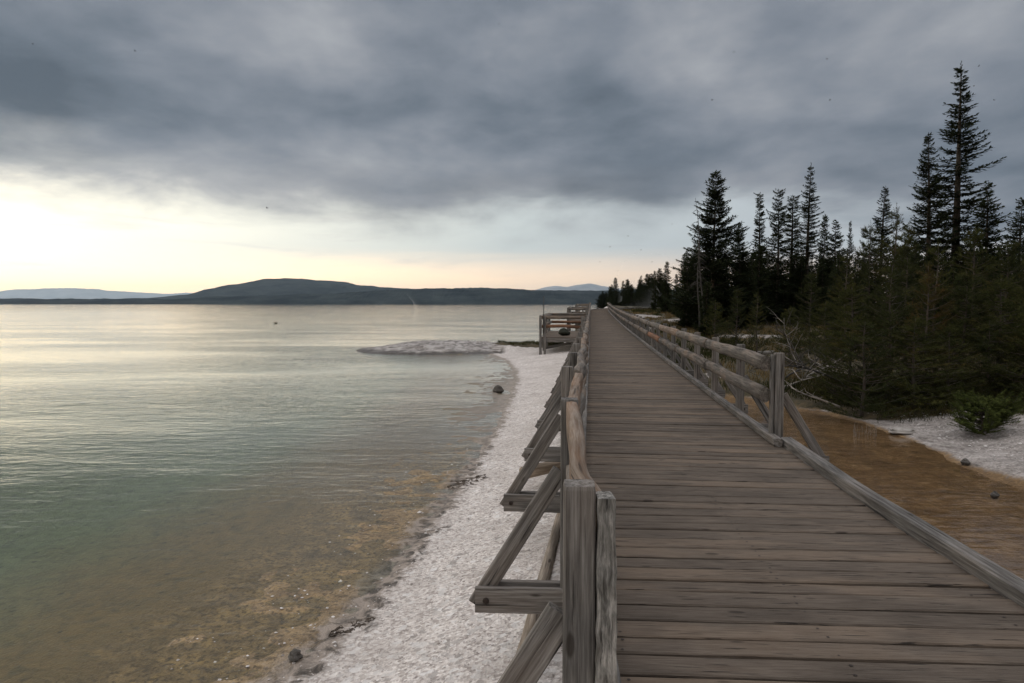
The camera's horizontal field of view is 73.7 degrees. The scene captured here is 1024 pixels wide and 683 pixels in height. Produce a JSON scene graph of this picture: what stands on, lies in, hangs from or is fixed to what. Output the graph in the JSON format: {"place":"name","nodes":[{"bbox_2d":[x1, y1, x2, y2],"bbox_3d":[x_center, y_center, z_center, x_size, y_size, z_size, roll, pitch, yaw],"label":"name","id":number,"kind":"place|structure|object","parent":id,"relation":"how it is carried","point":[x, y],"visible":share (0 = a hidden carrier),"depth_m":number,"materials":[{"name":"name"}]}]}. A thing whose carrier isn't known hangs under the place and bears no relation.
{"place":"outdoors","nodes":[
{"label":"outdoors","id":0,"kind":"place"},
{"bbox_2d":[0,288,191,298],"bbox_3d":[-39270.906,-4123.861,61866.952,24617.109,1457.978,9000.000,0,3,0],"label":"mountains","id":1,"kind":"structure","parent":0,"point":[61,293],"depth_m":59616.43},
{"bbox_2d":[154,278,408,298],"bbox_3d":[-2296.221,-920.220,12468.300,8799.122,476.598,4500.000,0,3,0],"label":"hills","id":2,"kind":"structure","parent":0,"point":[285,286],"depth_m":11165.92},
{"bbox_2d":[0,304,596,486],"bbox_3d":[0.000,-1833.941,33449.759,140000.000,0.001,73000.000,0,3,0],"label":"lake water","id":3,"kind":"structure","parent":0,"point":[57,323],"depth_m":45.02,"materials":[{"name":"liquid"}]},
{"bbox_2d":[0,287,675,303],"bbox_3d":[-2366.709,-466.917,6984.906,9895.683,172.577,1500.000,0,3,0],"label":"shore","id":4,"kind":"structure","parent":0,"point":[480,295],"depth_m":6451.66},
{"bbox_2d":[0,305,1023,682],"bbox_3d":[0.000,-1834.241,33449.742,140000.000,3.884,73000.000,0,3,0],"label":"ground","id":5,"kind":"structure","parent":0,"point":[118,565],"depth_m":8.62,"materials":[{"name":"gravel"}]},
{"bbox_2d":[288,648,302,661],"bbox_3d":[-1.583,2.287,4.971,0.111,0.095,0.095,2,4,35],"label":"rock","id":6,"kind":"object","parent":5,"relation":"on","point":[294,655],"visible":1,"depth_m":4.95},
{"bbox_2d":[329,617,374,636],"bbox_3d":[-1.273,2.279,5.450,0.231,0.040,0.425,2,4,32],"label":"drift weed","id":7,"kind":"object","parent":5,"relation":"on","point":[351,629],"visible":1,"depth_m":5.42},
{"bbox_2d":[447,474,487,488],"bbox_3d":[-0.624,2.030,9.897,0.674,0.078,0.728,0,3,0],"label":"drift weed","id":8,"kind":"object","parent":5,"relation":"on","point":[463,481],"visible":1,"depth_m":9.91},
{"bbox_2d":[492,385,503,392],"bbox_3d":[-0.424,1.409,20.067,0.328,0.285,0.358,-1,3,-15],"label":"rock","id":9,"kind":"object","parent":5,"relation":"on","point":[498,389],"visible":0.91,"depth_m":19.94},
{"bbox_2d":[516,513,559,652],"bbox_3d":[0.241,1.957,5.440,0.119,0.134,3.896,0,3,9],"label":"sleeper log","id":10,"kind":"object","parent":5,"relation":"on","point":[545,571],"visible":0.5,"depth_m":5.78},
{"bbox_2d":[519,462,559,477],"bbox_3d":[0.515,1.638,8.900,0.924,0.192,0.154,-2,4,-33],"label":"log","id":11,"kind":"object","parent":5,"relation":"on","point":[543,468],"visible":0.26,"depth_m":8.76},
{"bbox_2d":[539,313,585,354],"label":"viewing platform","id":12,"kind":"structure","parent":5,"relation":"on","point":[547,336],"depth_m":32.98,"materials":[{"name":"brown wood"}]},
{"bbox_2d":[567,307,587,330],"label":"viewing platform","id":13,"kind":"structure","parent":5,"relation":"on","point":[569,309],"depth_m":57.43,"materials":[{"name":"brown wood"}]},
{"bbox_2d":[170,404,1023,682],"bbox_3d":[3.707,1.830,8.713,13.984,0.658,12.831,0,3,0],"label":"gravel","id":14,"kind":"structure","parent":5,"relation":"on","point":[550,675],"depth_m":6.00,"materials":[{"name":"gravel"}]},
{"bbox_2d":[596,291,606,307],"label":"fir tree","id":15,"kind":"object","parent":5,"relation":"on","point":[602,302],"visible":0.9,"depth_m":307.76,"materials":[{"name":"green plant"}]},
{"bbox_2d":[610,278,619,304],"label":"spruce tree","id":16,"kind":"object","parent":5,"relation":"on","point":[614,288],"visible":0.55,"depth_m":259.69,"materials":[{"name":"green plant"}]},
{"bbox_2d":[626,284,634,305],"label":"spruce tree","id":17,"kind":"object","parent":5,"relation":"on","point":[630,298],"visible":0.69,"depth_m":189.39,"materials":[{"name":"green plant"}]},
{"bbox_2d":[629,282,644,305],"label":"fir tree","id":18,"kind":"object","parent":5,"relation":"on","point":[636,296],"visible":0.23,"depth_m":163.21,"materials":[{"name":"green plant"}]},
{"bbox_2d":[635,274,652,306],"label":"fir tree","id":19,"kind":"object","parent":5,"relation":"on","point":[645,286],"visible":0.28,"depth_m":140.45,"materials":[{"name":"green plant"}]},
{"bbox_2d":[641,278,651,306],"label":"spruce tree","id":20,"kind":"object","parent":5,"relation":"on","point":[648,292],"visible":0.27,"depth_m":130.16,"materials":[{"name":"green plant"}]},
{"bbox_2d":[641,280,652,306],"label":"fir tree","id":21,"kind":"object","parent":5,"relation":"on","point":[647,293],"visible":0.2,"depth_m":129.15,"materials":[{"name":"green plant"}]},
{"bbox_2d":[639,268,663,306],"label":"fir tree","id":22,"kind":"object","parent":5,"relation":"on","point":[658,276],"visible":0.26,"depth_m":109.72,"materials":[{"name":"green plant"}]},
{"bbox_2d":[650,271,659,310],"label":"spruce tree","id":23,"kind":"object","parent":5,"relation":"on","point":[653,303],"visible":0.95,"depth_m":91.66,"materials":[{"name":"green plant"}]},
{"bbox_2d":[644,282,672,306],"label":"fir tree","id":24,"kind":"object","parent":5,"relation":"on","point":[660,292],"visible":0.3,"depth_m":106.20,"materials":[{"name":"green plant"}]},
{"bbox_2d":[657,261,673,312],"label":"spruce tree","id":25,"kind":"object","parent":5,"relation":"on","point":[666,286],"visible":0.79,"depth_m":77.62,"materials":[{"name":"green plant"}]},
{"bbox_2d":[667,274,678,314],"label":"spruce tree","id":26,"kind":"object","parent":5,"relation":"on","point":[675,281],"visible":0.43,"depth_m":71.79,"materials":[{"name":"green plant"}]},
{"bbox_2d":[673,253,697,326],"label":"spruce tree","id":27,"kind":"object","parent":5,"relation":"on","point":[679,280],"visible":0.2,"depth_m":46.14,"materials":[{"name":"green plant"}]},
{"bbox_2d":[675,247,698,328],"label":"spruce tree","id":28,"kind":"object","parent":5,"relation":"on","point":[684,321],"visible":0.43,"depth_m":44.49,"materials":[{"name":"green plant"}]},
{"bbox_2d":[679,245,699,318],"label":"spruce tree","id":29,"kind":"object","parent":5,"relation":"on","point":[693,275],"visible":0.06,"depth_m":46.91,"materials":[{"name":"green plant"}]},
{"bbox_2d":[688,231,707,331],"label":"dead tree","id":30,"kind":"object","parent":5,"relation":"on","point":[698,277],"visible":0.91,"depth_m":38.83,"materials":[{"name":"brown wood"}]},
{"bbox_2d":[689,198,709,324],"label":"dead tree","id":31,"kind":"object","parent":5,"relation":"on","point":[700,282],"visible":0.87,"depth_m":39.39,"materials":[{"name":"brown wood"}]},
{"bbox_2d":[663,170,750,329],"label":"fir tree","id":32,"kind":"object","parent":5,"relation":"on","point":[722,261],"visible":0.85,"depth_m":41.31,"materials":[{"name":"green plant"}]},
{"bbox_2d":[693,282,723,336],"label":"spruce tree","id":33,"kind":"object","parent":5,"relation":"on","point":[703,310],"visible":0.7,"depth_m":35.87,"materials":[{"name":"green plant"}]},
{"bbox_2d":[693,299,736,354],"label":"young pine","id":34,"kind":"object","parent":5,"relation":"on","point":[715,331],"visible":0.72,"depth_m":25.89,"materials":[{"name":"green plant"}]},
{"bbox_2d":[716,267,735,328],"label":"spruce tree","id":35,"kind":"object","parent":5,"relation":"on","point":[726,303],"visible":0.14,"depth_m":43.82,"materials":[{"name":"green plant"}]},
{"bbox_2d":[722,287,752,348],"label":"young pine","id":36,"kind":"object","parent":5,"relation":"on","point":[736,312],"visible":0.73,"depth_m":26.90,"materials":[{"name":"green plant"}]},
{"bbox_2d":[732,258,751,326],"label":"spruce tree","id":37,"kind":"object","parent":5,"relation":"on","point":[744,296],"visible":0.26,"depth_m":43.91,"materials":[{"name":"green plant"}]},
{"bbox_2d":[721,223,768,328],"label":"fir tree","id":38,"kind":"object","parent":5,"relation":"on","point":[745,281],"visible":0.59,"depth_m":43.54,"materials":[{"name":"green plant"}]},
{"bbox_2d":[744,292,772,352],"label":"young pine","id":39,"kind":"object","parent":5,"relation":"on","point":[757,297],"visible":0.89,"depth_m":23.99,"materials":[{"name":"green plant"}]},
{"bbox_2d":[749,192,770,283],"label":"lodgepole tree","id":40,"kind":"object","parent":5,"relation":"on","point":[761,239],"visible":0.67,"depth_m":49.58,"materials":[{"name":"green plant"}]},
{"bbox_2d":[498,306,1023,423],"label":"undergrowth","id":41,"kind":"object","parent":5,"relation":"on","point":[918,411],"visible":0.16,"depth_m":16.71,"materials":[{"name":"plant"}]},
{"bbox_2d":[750,244,773,325],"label":"spruce tree","id":42,"kind":"object","parent":5,"relation":"on","point":[756,277],"visible":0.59,"depth_m":47.71,"materials":[{"name":"green plant"}]},
{"bbox_2d":[761,244,770,303],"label":"spruce tree","id":43,"kind":"object","parent":5,"relation":"on","point":[765,272],"visible":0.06,"depth_m":52.79,"materials":[{"name":"green plant"}]},
{"bbox_2d":[765,270,775,323],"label":"fir tree","id":44,"kind":"object","parent":5,"relation":"on","point":[769,299],"visible":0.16,"depth_m":51.16,"materials":[{"name":"green plant"}]},
{"bbox_2d":[767,273,789,323],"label":"fir tree","id":45,"kind":"object","parent":5,"relation":"on","point":[779,298],"visible":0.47,"depth_m":48.57,"materials":[{"name":"green plant"}]},
{"bbox_2d":[764,188,794,320],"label":"lodgepole tree","id":46,"kind":"object","parent":5,"relation":"on","point":[777,237],"visible":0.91,"depth_m":49.51,"materials":[{"name":"green plant"}]},
{"bbox_2d":[768,308,801,373],"bbox_3d":[7.954,-0.059,20.006,1.059,1.974,1.146,1,3,23],"label":"fallen branch","id":47,"kind":"object","parent":5,"relation":"on","point":[789,339],"visible":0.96,"depth_m":19.95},
{"bbox_2d":[765,304,813,372],"bbox_3d":[7.854,-0.061,19.143,1.446,2.064,1.043,3,4,40],"label":"fallen branch","id":48,"kind":"object","parent":5,"relation":"on","point":[783,333],"visible":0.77,"depth_m":19.17,"materials":[{"name":"grey wood"}]},
{"bbox_2d":[779,194,802,291],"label":"lodgepole tree","id":49,"kind":"object","parent":5,"relation":"on","point":[791,250],"visible":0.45,"depth_m":50.48,"materials":[{"name":"green plant"}]},
{"bbox_2d":[768,307,814,364],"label":"young pine","id":50,"kind":"object","parent":5,"relation":"on","point":[794,344],"visible":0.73,"depth_m":21.90,"materials":[{"name":"green plant"}]},
{"bbox_2d":[770,255,816,325],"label":"fir tree","id":51,"kind":"object","parent":5,"relation":"on","point":[794,268],"visible":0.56,"depth_m":46.23,"materials":[{"name":"green plant"}]},
{"bbox_2d":[748,333,839,382],"bbox_3d":[7.090,0.407,17.204,2.357,1.296,1.513,1,3,17],"label":"fallen branch","id":52,"kind":"object","parent":5,"relation":"on","point":[804,367],"visible":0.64,"depth_m":17.28,"materials":[{"name":"grey wood"}]},
{"bbox_2d":[582,307,1023,682],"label":"boardwalk","id":53,"kind":"structure","parent":5,"relation":"on","point":[749,549],"depth_m":4.36,"materials":[{"name":"brown wood"}]},
{"bbox_2d":[469,302,617,682],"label":"railing","id":54,"kind":"object","parent":53,"relation":"attached to","point":[575,606],"visible":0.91,"depth_m":2.36,"materials":[{"name":"brown wood"}]},
{"bbox_2d":[607,302,828,461],"bbox_3d":[8.077,-1.781,49.012,0.930,2.323,82.469,0,3,7],"label":"railing","id":55,"kind":"object","parent":53,"relation":"attached to","point":[776,397],"visible":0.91,"depth_m":10.29,"materials":[{"name":"brown wood"}]},
{"bbox_2d":[784,260,823,324],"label":"fir tree","id":56,"kind":"object","parent":5,"relation":"on","point":[801,270],"visible":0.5,"depth_m":45.81,"materials":[{"name":"green plant"}]},
{"bbox_2d":[779,163,833,321],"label":"spruce tree","id":57,"kind":"object","parent":5,"relation":"on","point":[807,253],"visible":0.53,"depth_m":46.45,"materials":[{"name":"green plant"}]},
{"bbox_2d":[781,272,834,353],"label":"young pine","id":58,"kind":"object","parent":5,"relation":"on","point":[811,286],"visible":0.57,"depth_m":25.83,"materials":[{"name":"green plant"}]},
{"bbox_2d":[784,345,837,379],"bbox_3d":[8.021,0.522,18.322,1.292,0.974,1.637,2,4,27],"label":"fallen branch","id":59,"kind":"object","parent":5,"relation":"on","point":[798,370],"visible":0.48,"depth_m":18.30,"materials":[{"name":"grey wood"}]},
{"bbox_2d":[784,380,839,407],"bbox_3d":[6.569,1.179,15.285,1.329,0.554,0.803,3,4,41],"label":"fallen branch","id":60,"kind":"object","parent":5,"relation":"on","point":[819,398],"visible":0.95,"depth_m":15.35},
{"bbox_2d":[622,309,1018,384],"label":"dry grass","id":61,"kind":"structure","parent":5,"relation":"on","point":[668,314],"depth_m":32.75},
{"bbox_2d":[797,301,848,373],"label":"young pine","id":62,"kind":"object","parent":5,"relation":"on","point":[823,310],"visible":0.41,"depth_m":19.44,"materials":[{"name":"green plant"}]},
{"bbox_2d":[813,215,832,285],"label":"spruce tree","id":63,"kind":"object","parent":5,"relation":"on","point":[823,244],"visible":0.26,"depth_m":55.50,"materials":[{"name":"green plant"}]},
{"bbox_2d":[814,263,832,324],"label":"spruce tree","id":64,"kind":"object","parent":5,"relation":"on","point":[822,284],"visible":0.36,"depth_m":46.93,"materials":[{"name":"green plant"}]},
{"bbox_2d":[784,350,866,387],"bbox_3d":[8.126,0.705,17.600,2.448,1.075,2.619,2,4,29],"label":"fallen branch","id":65,"kind":"object","parent":5,"relation":"on","point":[807,376],"visible":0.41,"depth_m":17.45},
{"bbox_2d":[817,220,846,301],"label":"spruce tree","id":66,"kind":"object","parent":5,"relation":"on","point":[835,253],"visible":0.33,"depth_m":49.61,"materials":[{"name":"green plant"}]},
{"bbox_2d":[827,256,836,312],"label":"spruce tree","id":67,"kind":"object","parent":5,"relation":"on","point":[832,268],"visible":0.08,"depth_m":48.98,"materials":[{"name":"green plant"}]},
{"bbox_2d":[816,254,850,352],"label":"spruce tree","id":68,"kind":"object","parent":5,"relation":"on","point":[838,270],"visible":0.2,"depth_m":26.49,"materials":[{"name":"green plant"}]},
{"bbox_2d":[820,249,868,354],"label":"young pine","id":69,"kind":"object","parent":5,"relation":"on","point":[841,281],"visible":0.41,"depth_m":23.92,"materials":[{"name":"green plant"}]},
{"bbox_2d":[843,221,856,289],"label":"spruce tree","id":70,"kind":"object","parent":5,"relation":"on","point":[850,250],"visible":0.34,"depth_m":53.56,"materials":[{"name":"green plant"}]},
{"bbox_2d":[797,283,904,404],"bbox_3d":[7.748,0.111,15.633,2.229,2.996,2.026,2,4,27],"label":"young pine","id":71,"kind":"object","parent":5,"relation":"on","point":[845,313],"visible":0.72,"depth_m":15.57,"materials":[{"name":"green plant"}]},
{"bbox_2d":[843,266,866,350],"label":"spruce tree","id":72,"kind":"object","parent":5,"relation":"on","point":[855,282],"visible":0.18,"depth_m":26.23,"materials":[{"name":"green plant"}]},
{"bbox_2d":[850,253,864,289],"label":"spruce tree","id":73,"kind":"object","parent":5,"relation":"on","point":[855,263],"visible":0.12,"depth_m":55.96,"materials":[{"name":"green plant"}]},
{"bbox_2d":[816,320,921,419],"bbox_3d":[7.308,0.601,14.159,1.901,2.226,1.978,0,3,7],"label":"young pine","id":74,"kind":"object","parent":5,"relation":"on","point":[864,390],"visible":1,"depth_m":14.15,"materials":[{"name":"green plant"}]},
{"bbox_2d":[846,222,892,346],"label":"young pine","id":75,"kind":"object","parent":5,"relation":"on","point":[866,268],"visible":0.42,"depth_m":27.81,"materials":[{"name":"green plant"}]},
{"bbox_2d":[862,265,884,348],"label":"spruce tree","id":76,"kind":"object","parent":5,"relation":"on","point":[872,288],"visible":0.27,"depth_m":27.83,"materials":[{"name":"green plant"}]},
{"bbox_2d":[854,185,898,313],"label":"spruce tree","id":77,"kind":"object","parent":5,"relation":"on","point":[882,230],"visible":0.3,"depth_m":36.63,"materials":[{"name":"green plant"}]},
{"bbox_2d":[866,204,921,329],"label":"young pine","id":78,"kind":"object","parent":5,"relation":"on","point":[893,250],"visible":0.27,"depth_m":28.82,"materials":[{"name":"green plant"}]},
{"bbox_2d":[839,261,954,405],"bbox_3d":[8.396,-0.086,14.957,2.208,3.399,2.122,1,3,21],"label":"young pine","id":79,"kind":"object","parent":5,"relation":"on","point":[898,315],"visible":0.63,"depth_m":14.94,"materials":[{"name":"green plant"}]},
{"bbox_2d":[882,268,914,346],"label":"spruce tree","id":80,"kind":"object","parent":5,"relation":"on","point":[899,301],"visible":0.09,"depth_m":26.18,"materials":[{"name":"green plant"}]},
{"bbox_2d":[888,427,915,434],"bbox_3d":[7.229,1.658,12.674,0.369,0.129,0.378,-3,4,-42],"label":"rock","id":81,"kind":"object","parent":5,"relation":"on","point":[899,430],"visible":1,"depth_m":12.60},
{"bbox_2d":[868,238,938,366],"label":"young pine","id":82,"kind":"object","parent":5,"relation":"on","point":[905,264],"visible":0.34,"depth_m":20.80,"materials":[{"name":"green plant"}]},
{"bbox_2d":[887,241,926,350],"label":"spruce tree","id":83,"kind":"object","parent":5,"relation":"on","point":[915,243],"visible":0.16,"depth_m":26.18,"materials":[{"name":"green plant"}]},
{"bbox_2d":[886,224,927,323],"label":"young pine","id":84,"kind":"object","parent":5,"relation":"on","point":[911,231],"visible":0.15,"depth_m":29.66,"materials":[{"name":"green plant"}]},
{"bbox_2d":[891,261,961,387],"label":"young pine","id":85,"kind":"object","parent":5,"relation":"on","point":[927,282],"visible":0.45,"depth_m":15.34,"materials":[{"name":"green plant"}]},
{"bbox_2d":[918,249,939,320],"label":"spruce tree","id":86,"kind":"object","parent":5,"relation":"on","point":[929,259],"visible":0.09,"depth_m":30.43,"materials":[{"name":"green plant"}]},
{"bbox_2d":[897,132,965,286],"bbox_3d":[23.000,-5.793,37.783,4.222,11.464,3.154,0,3,-1],"label":"spruce tree","id":87,"kind":"object","parent":5,"relation":"on","point":[932,224],"visible":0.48,"depth_m":37.49,"materials":[{"name":"green plant"}]},
{"bbox_2d":[919,277,945,334],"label":"spruce tree","id":88,"kind":"object","parent":5,"relation":"on","point":[932,307],"visible":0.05,"depth_m":24.73,"materials":[{"name":"green plant"}]},
{"bbox_2d":[923,254,952,336],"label":"spruce tree","id":89,"kind":"object","parent":5,"relation":"on","point":[931,256],"visible":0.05,"depth_m":30.29,"materials":[{"name":"green plant"}]},
{"bbox_2d":[899,237,978,383],"bbox_3d":[10.019,-0.535,15.977,1.843,3.849,1.895,2,4,34],"label":"young pine","id":90,"kind":"object","parent":5,"relation":"on","point":[936,257],"visible":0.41,"depth_m":15.92,"materials":[{"name":"green plant"}]},
{"bbox_2d":[910,61,1006,284],"bbox_3d":[26.124,-8.171,39.330,5.414,16.062,6.401,-1,3,-18],"label":"spruce tree","id":91,"kind":"object","parent":5,"relation":"on","point":[955,219],"visible":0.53,"depth_m":39.33,"materials":[{"name":"green plant"}]},
{"bbox_2d":[916,269,1013,395],"bbox_3d":[10.408,-0.153,15.706,2.063,3.140,2.147,1,3,22],"label":"young pine","id":92,"kind":"object","parent":5,"relation":"on","point":[966,297],"visible":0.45,"depth_m":15.42,"materials":[{"name":"green plant"}]},
{"bbox_2d":[960,458,970,465],"bbox_3d":[6.780,1.812,10.197,0.147,0.130,0.138,-3,4,-40],"label":"rock","id":93,"kind":"object","parent":5,"relation":"on","point":[965,461],"visible":1,"depth_m":10.17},
{"bbox_2d":[962,249,981,324],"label":"spruce tree","id":94,"kind":"object","parent":5,"relation":"on","point":[970,273],"visible":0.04,"depth_m":27.77,"materials":[{"name":"green plant"}]},
{"bbox_2d":[939,225,1014,356],"bbox_3d":[16.156,-1.649,23.926,2.392,5.054,2.632,3,4,39],"label":"young pine","id":95,"kind":"object","parent":5,"relation":"on","point":[977,235],"visible":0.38,"depth_m":23.78,"materials":[{"name":"green plant"}]},
{"bbox_2d":[963,247,995,344],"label":"spruce tree","id":96,"kind":"object","parent":5,"relation":"on","point":[983,261],"visible":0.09,"depth_m":26.84,"materials":[{"name":"green plant"}]},
{"bbox_2d":[952,181,1012,298],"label":"spruce tree","id":97,"kind":"object","parent":5,"relation":"on","point":[986,227],"visible":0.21,"depth_m":36.53,"materials":[{"name":"green plant"}]},
{"bbox_2d":[945,320,1023,397],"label":"young pine","id":98,"kind":"object","parent":5,"relation":"on","point":[985,348],"visible":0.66,"depth_m":14.68,"materials":[{"name":"green plant"}]},
{"bbox_2d":[946,276,1023,397],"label":"young pine","id":99,"kind":"object","parent":5,"relation":"on","point":[1005,285],"visible":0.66,"depth_m":15.04,"materials":[{"name":"green plant"}]},
{"bbox_2d":[948,388,1023,434],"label":"shrub","id":100,"kind":"object","parent":5,"relation":"on","point":[994,413],"visible":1,"depth_m":12.03,"materials":[{"name":"green plant"}]},
{"bbox_2d":[961,240,1023,364],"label":"young pine","id":101,"kind":"object","parent":5,"relation":"on","point":[1010,250],"visible":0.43,"depth_m":21.83,"materials":[{"name":"green plant"}]},
{"bbox_2d":[990,491,999,498],"bbox_3d":[6.084,1.946,8.607,0.096,0.131,0.103,3,4,44],"label":"rock","id":102,"kind":"object","parent":5,"relation":"on","point":[994,495],"visible":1,"depth_m":8.59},
{"bbox_2d":[989,197,1023,293],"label":"spruce tree","id":103,"kind":"object","parent":5,"relation":"on","point":[1018,229],"visible":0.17,"depth_m":33.74,"materials":[{"name":"green plant"}]},
{"bbox_2d":[996,240,1023,325],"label":"spruce tree","id":104,"kind":"object","parent":5,"relation":"on","point":[1020,255],"visible":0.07,"depth_m":28.54,"materials":[{"name":"green plant"}]},
{"bbox_2d":[0,0,1023,293],"label":"sky","id":105,"kind":"structure","parent":0,"point":[411,144],"materials":[{"name":"grey"}]},
{"bbox_2d":[558,328,569,335],"bbox_3d":[2.639,-0.479,34.474,0.640,0.435,0.482,0,3,0],"label":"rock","id":106,"kind":"object","parent":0,"point":[564,332],"visible":0.95,"depth_m":34.37,"materials":[{"name":"stone"}]},
{"bbox_2d":[537,283,620,290],"bbox_3d":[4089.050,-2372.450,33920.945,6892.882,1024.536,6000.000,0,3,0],"label":"mountains","id":107,"kind":"structure","parent":0,"point":[588,287],"depth_m":33088.81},
{"bbox_2d":[851,421,876,438],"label":"reed tuft","id":108,"kind":"object","parent":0,"point":[866,430],"visible":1,"depth_m":12.46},
{"bbox_2d":[728,400,1020,521],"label":"runoff water","id":109,"kind":"structure","parent":0,"point":[853,438],"depth_m":14.08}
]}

